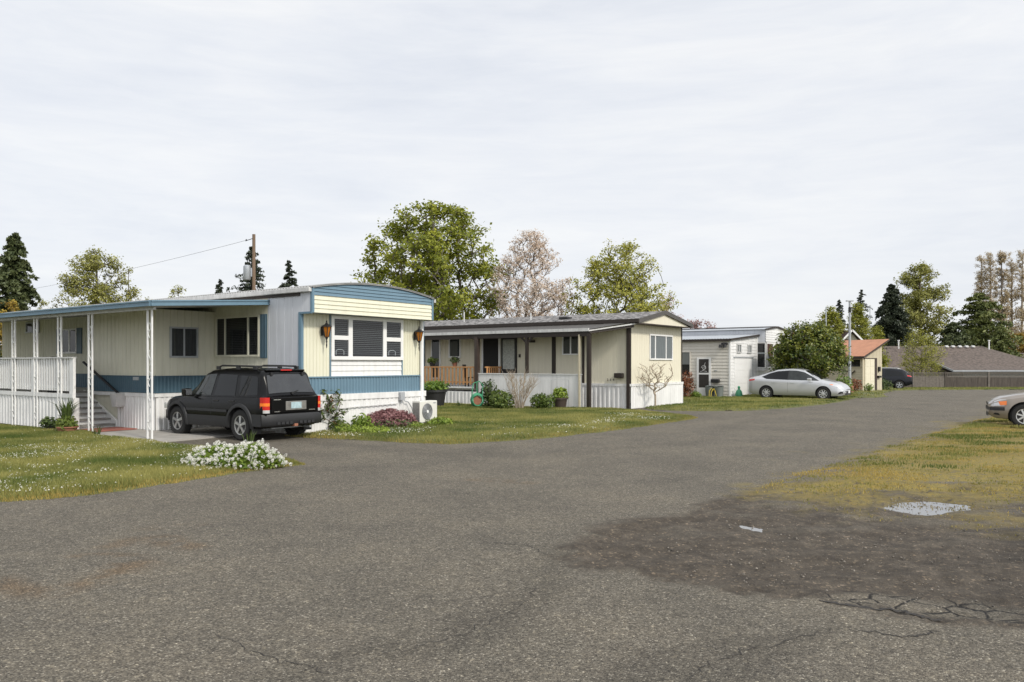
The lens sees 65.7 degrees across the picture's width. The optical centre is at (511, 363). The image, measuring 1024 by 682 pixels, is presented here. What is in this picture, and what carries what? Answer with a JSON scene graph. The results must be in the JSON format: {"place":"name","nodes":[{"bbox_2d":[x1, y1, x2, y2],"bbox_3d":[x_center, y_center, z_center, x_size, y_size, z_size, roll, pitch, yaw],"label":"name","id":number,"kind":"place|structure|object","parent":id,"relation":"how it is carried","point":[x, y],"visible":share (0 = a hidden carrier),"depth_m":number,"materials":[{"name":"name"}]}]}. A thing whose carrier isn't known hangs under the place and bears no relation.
{"place":"outdoors","nodes":[
{"label":"outdoors","id":0,"kind":"place"},
{"bbox_2d":[0,423,305,501],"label":"lawn","id":1,"kind":"structure","parent":0,"point":[239,471],"depth_m":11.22,"materials":[{"name":"green plant"}]},
{"bbox_2d":[38,416,55,428],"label":"shrub","id":2,"kind":"object","parent":1,"relation":"on","point":[47,422],"visible":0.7,"depth_m":20.02,"materials":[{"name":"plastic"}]},
{"bbox_2d":[0,357,118,428],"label":"porch deck","id":3,"kind":"structure","parent":1,"relation":"on","point":[103,417],"depth_m":21.33,"materials":[{"name":"white paint"}]},
{"bbox_2d":[55,416,78,431],"bbox_3d":[-10.851,1.484,19.354,0.521,0.473,0.523,0,0,-35],"label":"plant pot","id":4,"kind":"object","parent":1,"relation":"on","point":[67,424],"visible":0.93,"depth_m":19.25,"materials":[{"name":"ceramic"}]},
{"bbox_2d":[53,398,83,422],"bbox_3d":[-10.995,1.228,19.669,0.932,0.905,0.736,0,0,-22],"label":"spiky plant","id":5,"kind":"object","parent":1,"relation":"on","point":[67,410],"visible":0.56,"depth_m":19.59,"materials":[{"name":"plant"}]},
{"bbox_2d":[0,430,226,490],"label":"clover flowers in the left lawn","id":6,"kind":"object","parent":1,"relation":"on","point":[75,459],"visible":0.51,"depth_m":13.85,"materials":[{"name":"white plant"}]},
{"bbox_2d":[180,438,291,469],"bbox_3d":[-4.563,1.485,13.185,1.803,0.508,1.329,0,0,-12],"label":"flower bush","id":7,"kind":"object","parent":1,"relation":"on","point":[250,454],"visible":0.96,"depth_m":12.89,"materials":[{"name":"white plant"}]},
{"bbox_2d":[96,426,275,441],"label":"carport slab","id":8,"kind":"structure","parent":0,"point":[192,434],"depth_m":19.25,"materials":[{"name":"concrete"}]},
{"bbox_2d":[77,427,136,431],"bbox_3d":[-10.357,1.664,20.241,1.000,0.022,1.100,0,0,36],"label":"door mat","id":9,"kind":"object","parent":8,"relation":"on","point":[113,428],"depth_m":20.23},
{"bbox_2d":[164,365,321,440],"bbox_3d":[-6.587,0.872,19.149,4.271,1.717,2.101,0,0,36],"label":"suv","id":10,"kind":"object","parent":8,"relation":"on","point":[238,400],"visible":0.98,"depth_m":18.09,"materials":[{"name":"black paint"}]},
{"bbox_2d":[285,402,697,443],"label":"lawn","id":11,"kind":"structure","parent":0,"point":[474,441],"depth_m":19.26,"materials":[{"name":"green plant"}]},
{"bbox_2d":[320,389,348,429],"bbox_3d":[-4.621,1.174,19.957,1.041,1.152,1.064,0,0,0],"label":"rhododendron","id":12,"kind":"object","parent":11,"relation":"on","point":[330,408],"visible":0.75,"depth_m":19.88,"materials":[{"name":"green plant"}]},
{"bbox_2d":[329,419,349,428],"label":"garden plant","id":13,"kind":"object","parent":11,"relation":"on","point":[340,423],"visible":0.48,"depth_m":20.10,"materials":[{"name":"green plant"}]},
{"bbox_2d":[334,424,362,432],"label":"garden plant","id":14,"kind":"object","parent":11,"relation":"on","point":[345,428],"visible":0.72,"depth_m":19.40,"materials":[{"name":"green plant"}]},
{"bbox_2d":[351,413,374,427],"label":"garden plant","id":15,"kind":"object","parent":11,"relation":"on","point":[361,421],"visible":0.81,"depth_m":20.41,"materials":[{"name":"green plant"}]},
{"bbox_2d":[354,425,392,432],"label":"garden plant","id":16,"kind":"object","parent":11,"relation":"on","point":[368,429],"visible":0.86,"depth_m":19.35,"materials":[{"name":"green plant"}]},
{"bbox_2d":[367,408,418,426],"bbox_3d":[-3.244,1.449,21.223,1.568,0.577,1.552,0,0,42],"label":"heather mound","id":17,"kind":"object","parent":11,"relation":"on","point":[390,417],"visible":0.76,"depth_m":20.99,"materials":[{"name":"pink plant"}]},
{"bbox_2d":[412,400,436,423],"bbox_3d":[-2.422,1.369,22.037,0.348,0.703,0.711,0,0,36],"label":"air conditioner","id":18,"kind":"object","parent":11,"relation":"on","point":[423,411],"visible":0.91,"depth_m":21.83,"materials":[{"name":"white metal"}]},
{"bbox_2d":[424,380,450,405],"bbox_3d":[-3.064,1.175,31.663,1.233,1.089,1.126,0,0,0],"label":"plant pot","id":19,"kind":"object","parent":11,"relation":"on","point":[436,390],"visible":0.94,"depth_m":31.36,"materials":[{"name":"black plastic"}]},
{"bbox_2d":[425,416,454,424],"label":"garden plant","id":20,"kind":"object","parent":11,"relation":"on","point":[437,420],"visible":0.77,"depth_m":21.77,"materials":[{"name":"green plant"}]},
{"bbox_2d":[424,366,500,403],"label":"porch deck","id":21,"kind":"structure","parent":11,"relation":"on","point":[464,397],"depth_m":34.04,"materials":[{"name":"white paint"}]},
{"bbox_2d":[470,381,483,406],"bbox_3d":[-1.342,1.187,30.696,0.533,1.078,0.275,0,0,-11],"label":"hose reel","id":22,"kind":"object","parent":11,"relation":"on","point":[476,398],"visible":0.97,"depth_m":30.65,"materials":[{"name":"green plastic"}]},
{"bbox_2d":[479,379,499,405],"bbox_3d":[-0.867,1.161,31.031,0.873,1.187,0.757,0,0,0],"label":"shrub","id":23,"kind":"object","parent":11,"relation":"on","point":[487,391],"visible":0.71,"depth_m":30.92,"materials":[{"name":"green plant"}]},
{"bbox_2d":[321,412,669,434],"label":"clover flowers in the middle lawn","id":24,"kind":"object","parent":11,"relation":"on","point":[514,427],"visible":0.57,"depth_m":20.90,"materials":[{"name":"white plant"}]},
{"bbox_2d":[488,389,514,408],"bbox_3d":[-0.358,1.336,29.636,1.089,0.842,1.149,0,0,0],"label":"shrub","id":25,"kind":"object","parent":11,"relation":"on","point":[499,400],"visible":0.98,"depth_m":29.42,"materials":[{"name":"green plant"}]},
{"bbox_2d":[501,369,538,407],"bbox_3d":[0.228,0.911,29.642,1.452,1.695,1.349,0,0,-30],"label":"twiggy bush","id":26,"kind":"object","parent":11,"relation":"on","point":[520,403],"visible":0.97,"depth_m":29.56,"materials":[{"name":"beige plant"}]},
{"bbox_2d":[530,392,555,408],"bbox_3d":[1.151,1.406,29.630,1.021,0.705,1.019,0,0,0],"label":"shrub","id":27,"kind":"object","parent":11,"relation":"on","point":[542,401],"visible":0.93,"depth_m":29.46,"materials":[{"name":"green plant"}]},
{"bbox_2d":[551,380,568,406],"bbox_3d":[1.822,1.157,30.199,0.701,1.125,0.742,0,0,0],"label":"plant pot","id":28,"kind":"object","parent":11,"relation":"on","point":[559,396],"visible":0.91,"depth_m":30.01,"materials":[{"name":"brown ceramic"}]},
{"bbox_2d":[0,389,1023,681],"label":"road","id":29,"kind":"structure","parent":0,"point":[588,515],"depth_m":6.90,"materials":[{"name":"grey asphalt"}]},
{"bbox_2d":[0,534,1023,681],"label":"scattered chips on the road","id":30,"kind":"object","parent":29,"relation":"on","point":[536,588],"visible":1,"depth_m":6.21,"materials":[{"name":"stone"}]},
{"bbox_2d":[610,484,1023,619],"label":"loose gravel in the dirt patch","id":31,"kind":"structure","parent":29,"relation":"on","point":[746,578],"depth_m":7.47,"materials":[{"name":"grey gravel"}]},
{"bbox_2d":[846,300,854,391],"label":"street light","id":32,"kind":"object","parent":29,"relation":"on","point":[849,339],"visible":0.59,"depth_m":46.34,"materials":[{"name":"metal"}]},
{"bbox_2d":[820,600,942,620],"bbox_3d":[2.583,1.719,5.582,0.812,0.001,0.143,0,0,35],"label":"road crack","id":33,"kind":"object","parent":29,"relation":"on","point":[922,616],"visible":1,"depth_m":5.58,"materials":[{"name":"grey asphalt"}]},
{"bbox_2d":[744,416,1023,535],"bbox_3d":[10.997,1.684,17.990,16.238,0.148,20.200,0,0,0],"label":"weeds and moss on the gravel verge","id":34,"kind":"object","parent":29,"relation":"on","point":[885,469],"visible":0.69,"depth_m":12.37,"materials":[{"name":"green plant"}]},
{"bbox_2d":[884,501,970,515],"bbox_3d":[5.126,1.777,9.819,1.558,0.001,0.952,0,0,-38],"label":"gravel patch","id":35,"kind":"object","parent":29,"relation":"on","point":[923,508],"visible":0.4,"depth_m":9.83,"materials":[{"name":"white gravel"}]},
{"bbox_2d":[889,372,1023,386],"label":"wooden fence","id":36,"kind":"object","parent":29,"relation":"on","point":[946,380],"visible":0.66,"depth_m":79.98,"materials":[{"name":"grey wood"}]},
{"bbox_2d":[986,392,1023,427],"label":"sedan","id":37,"kind":"object","parent":29,"relation":"on","point":[1010,407],"visible":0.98,"depth_m":21.45,"materials":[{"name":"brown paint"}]},
{"bbox_2d":[0,0,1023,348],"label":"sky","id":38,"kind":"structure","parent":0,"point":[779,162],"materials":[{"name":"white"}]},
{"bbox_2d":[644,393,859,410],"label":"lawn","id":39,"kind":"structure","parent":0,"point":[749,409],"depth_m":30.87,"materials":[{"name":"green plant"}]},
{"bbox_2d":[636,362,673,405],"bbox_3d":[5.542,0.846,31.057,1.648,1.848,1.514,0,0,-26],"label":"bare tree","id":40,"kind":"object","parent":39,"relation":"on","point":[655,383],"visible":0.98,"depth_m":30.96,"materials":[{"name":"beige plant"}]},
{"bbox_2d":[682,371,695,396],"bbox_3d":[8.725,1.019,39.792,1.010,1.468,0.929,0,0,0],"label":"shrub","id":41,"kind":"object","parent":39,"relation":"on","point":[686,385],"visible":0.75,"depth_m":39.65,"materials":[{"name":"brown plant"}]},
{"bbox_2d":[714,386,723,396],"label":"garbage bin","id":42,"kind":"object","parent":39,"relation":"on","point":[719,391],"visible":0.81,"depth_m":40.19,"materials":[{"name":"grey plastic"}]},
{"bbox_2d":[748,369,850,398],"bbox_3d":[14.132,0.978,39.055,4.662,1.505,2.040,0,0,36],"label":"sedan","id":43,"kind":"object","parent":39,"relation":"on","point":[795,382],"visible":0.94,"depth_m":38.41,"materials":[{"name":"silver metal"}]},
{"bbox_2d":[765,319,852,378],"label":"camellia bush","id":44,"kind":"object","parent":39,"relation":"on","point":[818,349],"visible":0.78,"depth_m":40.74,"materials":[{"name":"green plant"}]},
{"bbox_2d":[836,374,853,390],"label":"shrub","id":45,"kind":"object","parent":39,"relation":"on","point":[848,381],"visible":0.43,"depth_m":43.07,"materials":[{"name":"green plant"}]},
{"bbox_2d":[853,388,1023,397],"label":"lawn","id":46,"kind":"structure","parent":0,"point":[870,396],"depth_m":48.25,"materials":[{"name":"green plant"}]},
{"bbox_2d":[792,330,862,368],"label":"house","id":47,"kind":"structure","parent":46,"relation":"on","point":[854,335],"depth_m":69.99,"materials":[{"name":"beige"}]},
{"bbox_2d":[826,339,889,390],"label":"garden shed","id":48,"kind":"structure","parent":46,"relation":"on","point":[866,365],"depth_m":50.48,"materials":[{"name":"beige wood"}]},
{"bbox_2d":[845,359,860,367],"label":"window","id":49,"kind":"structure","parent":48,"relation":"in","point":[856,363],"depth_m":50.44,"materials":[{"name":"beige"}]},
{"bbox_2d":[864,358,876,390],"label":"door","id":50,"kind":"structure","parent":48,"relation":"in","point":[870,363],"depth_m":50.26,"materials":[{"name":"beige wood"}]},
{"bbox_2d":[882,367,912,387],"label":"suv","id":51,"kind":"object","parent":46,"relation":"on","point":[899,378],"visible":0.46,"depth_m":63.13,"materials":[{"name":"black paint"}]},
{"bbox_2d":[842,387,1023,397],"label":"grass along the far fence","id":52,"kind":"object","parent":46,"relation":"on","point":[925,388],"depth_m":60.42,"materials":[{"name":"green plant"}]},
{"bbox_3d":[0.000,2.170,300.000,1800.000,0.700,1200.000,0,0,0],"label":"ground","id":53,"kind":"structure","parent":0,"visible":0},
{"bbox_2d":[0,299,19,352],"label":"golden cypress","id":54,"kind":"object","parent":53,"relation":"on","point":[11,303],"visible":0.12,"depth_m":51.98,"materials":[{"name":"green plant"}]},
{"bbox_2d":[0,232,41,357],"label":"fir tree","id":55,"kind":"object","parent":53,"relation":"on","point":[14,267],"visible":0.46,"depth_m":59.58,"materials":[{"name":"green plant"}]},
{"bbox_2d":[48,245,134,307],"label":"poplar tree","id":56,"kind":"object","parent":53,"relation":"on","point":[103,291],"visible":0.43,"depth_m":61.10,"materials":[{"name":"green plant"}]},
{"bbox_2d":[118,264,145,301],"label":"poplar tree","id":57,"kind":"object","parent":53,"relation":"on","point":[135,291],"visible":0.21,"depth_m":63.01,"materials":[{"name":"green plant"}]},
{"bbox_2d":[168,285,185,297],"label":"tree","id":58,"kind":"object","parent":53,"relation":"on","point":[179,289],"visible":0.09,"depth_m":65.91,"materials":[{"name":"green plant"}]},
{"bbox_2d":[0,282,435,438],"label":"mobile home","id":59,"kind":"object","parent":53,"relation":"on","point":[360,346],"visible":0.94,"depth_m":20.76,"materials":[{"name":"beige metal"}]},
{"bbox_2d":[25,321,39,332],"bbox_3d":[-16.834,-1.285,27.865,1.000,0.390,0.065,0,0,36],"label":"window","id":60,"kind":"structure","parent":59,"relation":"in","point":[29,325],"depth_m":27.96,"materials":[{"name":"grey paint"}]},
{"bbox_2d":[62,328,76,353],"bbox_3d":[-14.659,-0.760,26.274,1.050,0.820,0.065,0,0,36],"label":"window","id":61,"kind":"structure","parent":59,"relation":"in","point":[69,336],"depth_m":26.25,"materials":[{"name":"grey glass"}]},
{"bbox_2d":[110,393,125,406],"bbox_3d":[-10.361,0.940,20.913,0.318,0.360,0.338,0,0,36],"label":"hanging bin","id":62,"kind":"object","parent":59,"relation":"attached to","point":[118,399],"visible":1,"depth_m":20.80,"materials":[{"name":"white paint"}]},
{"bbox_2d":[169,326,198,357],"bbox_3d":[-8.550,-0.565,20.692,0.065,0.800,0.790,0,0,36],"label":"window","id":63,"kind":"structure","parent":59,"relation":"in","point":[183,341],"depth_m":20.67,"materials":[{"name":"glass"}]},
{"bbox_2d":[215,315,259,356],"bbox_3d":[-7.211,-0.725,20.824,1.890,1.070,0.065,0,0,36],"label":"window","id":64,"kind":"structure","parent":59,"relation":"in","point":[235,336],"depth_m":20.82,"materials":[{"name":"beige"}]},
{"bbox_2d":[331,315,403,359],"bbox_3d":[-3.813,-0.675,21.116,0.070,1.130,2.580,0,0,36],"label":"window","id":65,"kind":"structure","parent":59,"relation":"in","point":[352,337],"depth_m":21.05,"materials":[{"name":"white paint"}]},
{"bbox_2d":[226,246,265,291],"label":"fir tree","id":66,"kind":"object","parent":53,"relation":"on","point":[247,286],"visible":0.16,"depth_m":67.72,"materials":[{"name":"green plant"}]},
{"bbox_2d":[243,234,255,289],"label":"utility pole","id":67,"kind":"object","parent":53,"relation":"on","point":[249,272],"visible":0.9,"depth_m":41.93,"materials":[{"name":"brown wood"}]},
{"bbox_2d":[278,260,298,287],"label":"fir tree","id":68,"kind":"object","parent":53,"relation":"on","point":[291,280],"visible":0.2,"depth_m":69.81,"materials":[{"name":"green plant"}]},
{"bbox_2d":[351,199,515,320],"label":"maple tree","id":69,"kind":"object","parent":53,"relation":"on","point":[433,243],"visible":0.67,"depth_m":54.41,"materials":[{"name":"green plant"}]},
{"bbox_2d":[485,229,582,317],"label":"cherry tree","id":70,"kind":"object","parent":53,"relation":"on","point":[534,290],"visible":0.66,"depth_m":53.29,"materials":[{"name":"pink plant"}]},
{"bbox_2d":[424,310,692,408],"bbox_3d":[-1.221,-0.352,37.034,17.870,4.144,6.305,0,0,36],"label":"mobile home","id":71,"kind":"object","parent":53,"relation":"on","point":[606,354],"visible":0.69,"depth_m":32.50,"materials":[{"name":"beige metal"}]},
{"bbox_2d":[431,340,440,378],"bbox_3d":[-3.502,-0.255,36.472,0.570,1.870,0.065,0,0,36],"label":"door","id":72,"kind":"structure","parent":71,"relation":"in","point":[435,344],"depth_m":36.48,"materials":[{"name":"white paint"}]},
{"bbox_2d":[448,339,460,357],"bbox_3d":[-2.583,-0.730,35.802,0.710,0.900,0.065,0,0,36],"label":"window","id":73,"kind":"structure","parent":71,"relation":"in","point":[454,345],"depth_m":35.82,"materials":[{"name":"white paint"}]},
{"bbox_2d":[481,338,500,372],"bbox_3d":[-0.916,-0.185,34.565,1.000,1.910,0.070,0,0,36],"label":"doorway","id":74,"kind":"structure","parent":71,"relation":"in","point":[490,348],"depth_m":34.55,"materials":[{"name":"black"}]},
{"bbox_2d":[501,338,516,372],"bbox_3d":[-0.131,-0.185,33.994,0.820,1.910,0.063,0,0,36],"label":"door","id":75,"kind":"structure","parent":71,"relation":"in","point":[508,345],"depth_m":33.97,"materials":[{"name":"white"}]},
{"bbox_2d":[478,373,582,406],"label":"porch half wall","id":76,"kind":"structure","parent":71,"relation":"attached to","point":[548,384],"depth_m":31.54,"materials":[{"name":"white paint"}]},
{"bbox_2d":[562,336,577,354],"bbox_3d":[2.380,-0.780,32.167,0.810,0.820,0.065,0,0,36],"label":"window","id":77,"kind":"structure","parent":71,"relation":"in","point":[569,345],"depth_m":32.16,"materials":[{"name":"grey glass"}]},
{"bbox_2d":[649,334,672,359],"bbox_3d":[6.163,-0.690,32.754,0.065,1.040,2.150,0,0,36],"label":"window","id":78,"kind":"structure","parent":71,"relation":"in","point":[660,346],"depth_m":32.73,"materials":[{"name":"white paint"}]},
{"bbox_2d":[559,238,681,314],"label":"young tree","id":79,"kind":"object","parent":53,"relation":"on","point":[638,302],"visible":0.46,"depth_m":51.04,"materials":[{"name":"green plant"}]},
{"bbox_2d":[687,319,716,328],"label":"plum tree","id":80,"kind":"object","parent":53,"relation":"on","point":[697,322],"visible":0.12,"depth_m":62.02,"materials":[{"name":"pink plant"}]},
{"bbox_2d":[682,326,790,396],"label":"mobile home","id":81,"kind":"object","parent":53,"relation":"on","point":[731,359],"visible":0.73,"depth_m":41.72,"materials":[{"name":"white paint"}]},
{"bbox_2d":[682,351,690,377],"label":"window","id":82,"kind":"structure","parent":81,"relation":"in","point":[685,367],"depth_m":41.85,"materials":[{"name":"white"}]},
{"bbox_2d":[697,357,710,395],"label":"screen door","id":83,"kind":"structure","parent":81,"relation":"in","point":[703,364],"depth_m":41.28,"materials":[{"name":"white paint"}]},
{"bbox_2d":[733,357,753,395],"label":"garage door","id":84,"kind":"structure","parent":81,"relation":"in","point":[743,366],"depth_m":41.86,"materials":[{"name":"white paint"}]},
{"bbox_2d":[758,342,765,367],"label":"window","id":85,"kind":"structure","parent":81,"relation":"in","point":[761,345],"depth_m":43.57,"materials":[{"name":"white paint"}]},
{"bbox_2d":[766,342,778,368],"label":"window","id":86,"kind":"structure","parent":81,"relation":"in","point":[768,344],"depth_m":44.02,"materials":[{"name":"white paint"}]},
{"bbox_2d":[811,305,846,337],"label":"cypress tree","id":87,"kind":"object","parent":53,"relation":"on","point":[836,324],"visible":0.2,"depth_m":71.42,"materials":[{"name":"green plant"}]},
{"bbox_2d":[833,299,848,328],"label":"fir tree","id":88,"kind":"object","parent":53,"relation":"on","point":[839,308],"visible":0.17,"depth_m":94.85,"materials":[{"name":"green plant"}]},
{"bbox_2d":[845,302,876,339],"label":"cypress tree","id":89,"kind":"object","parent":53,"relation":"on","point":[858,318],"visible":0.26,"depth_m":73.64,"materials":[{"name":"green plant"}]},
{"bbox_2d":[851,290,888,353],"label":"fir tree","id":90,"kind":"object","parent":53,"relation":"on","point":[860,299],"visible":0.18,"depth_m":97.75,"materials":[{"name":"green plant"}]},
{"bbox_2d":[866,325,891,366],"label":"cypress tree","id":91,"kind":"object","parent":53,"relation":"on","point":[879,333],"visible":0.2,"depth_m":75.67,"materials":[{"name":"green plant"}]},
{"bbox_2d":[871,283,916,345],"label":"spruce tree","id":92,"kind":"object","parent":53,"relation":"on","point":[890,309],"visible":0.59,"depth_m":109.06,"materials":[{"name":"green plant"}]},
{"bbox_2d":[883,261,956,345],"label":"cottonwood tree","id":93,"kind":"object","parent":53,"relation":"on","point":[912,306],"visible":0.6,"depth_m":112.61,"materials":[{"name":"green plant"}]},
{"bbox_2d":[898,328,948,375],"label":"willow tree","id":94,"kind":"object","parent":53,"relation":"on","point":[925,358],"visible":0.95,"depth_m":83.67,"materials":[{"name":"green plant"}]},
{"bbox_2d":[882,340,1023,375],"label":"house","id":95,"kind":"structure","parent":53,"relation":"on","point":[966,358],"depth_m":92.94,"materials":[{"name":"grey"}]},
{"bbox_2d":[936,321,972,345],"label":"spruce tree","id":96,"kind":"object","parent":53,"relation":"on","point":[953,335],"visible":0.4,"depth_m":107.39,"materials":[{"name":"green plant"}]},
{"bbox_2d":[971,255,990,338],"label":"lombardy poplar","id":97,"kind":"object","parent":53,"relation":"on","point":[981,281],"visible":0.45,"depth_m":121.81,"materials":[{"name":"brown plant"}]},
{"bbox_2d":[952,292,1023,357],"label":"pine tree","id":98,"kind":"object","parent":53,"relation":"on","point":[979,326],"visible":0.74,"depth_m":110.49,"materials":[{"name":"green plant"}]},
{"bbox_2d":[983,251,998,332],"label":"lombardy poplar","id":99,"kind":"object","parent":53,"relation":"on","point":[990,268],"visible":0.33,"depth_m":123.85,"materials":[{"name":"brown plant"}]},
{"bbox_2d":[992,250,1012,332],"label":"lombardy poplar","id":100,"kind":"object","parent":53,"relation":"on","point":[1001,256],"visible":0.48,"depth_m":119.89,"materials":[{"name":"brown plant"}]},
{"bbox_2d":[986,330,1019,356],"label":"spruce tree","id":101,"kind":"object","parent":53,"relation":"on","point":[1003,343],"visible":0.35,"depth_m":105.18,"materials":[{"name":"green plant"}]},
{"bbox_2d":[1004,252,1020,348],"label":"lombardy poplar","id":102,"kind":"object","parent":53,"relation":"on","point":[1011,291],"visible":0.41,"depth_m":123.82,"materials":[{"name":"brown plant"}]},
{"bbox_2d":[1008,332,1023,352],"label":"bush","id":103,"kind":"object","parent":53,"relation":"on","point":[1021,347],"visible":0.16,"depth_m":115.34,"materials":[{"name":"green plant"}]},
{"bbox_2d":[1012,250,1023,351],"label":"lombardy poplar","id":104,"kind":"object","parent":53,"relation":"on","point":[1020,315],"visible":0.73,"depth_m":121.95,"materials":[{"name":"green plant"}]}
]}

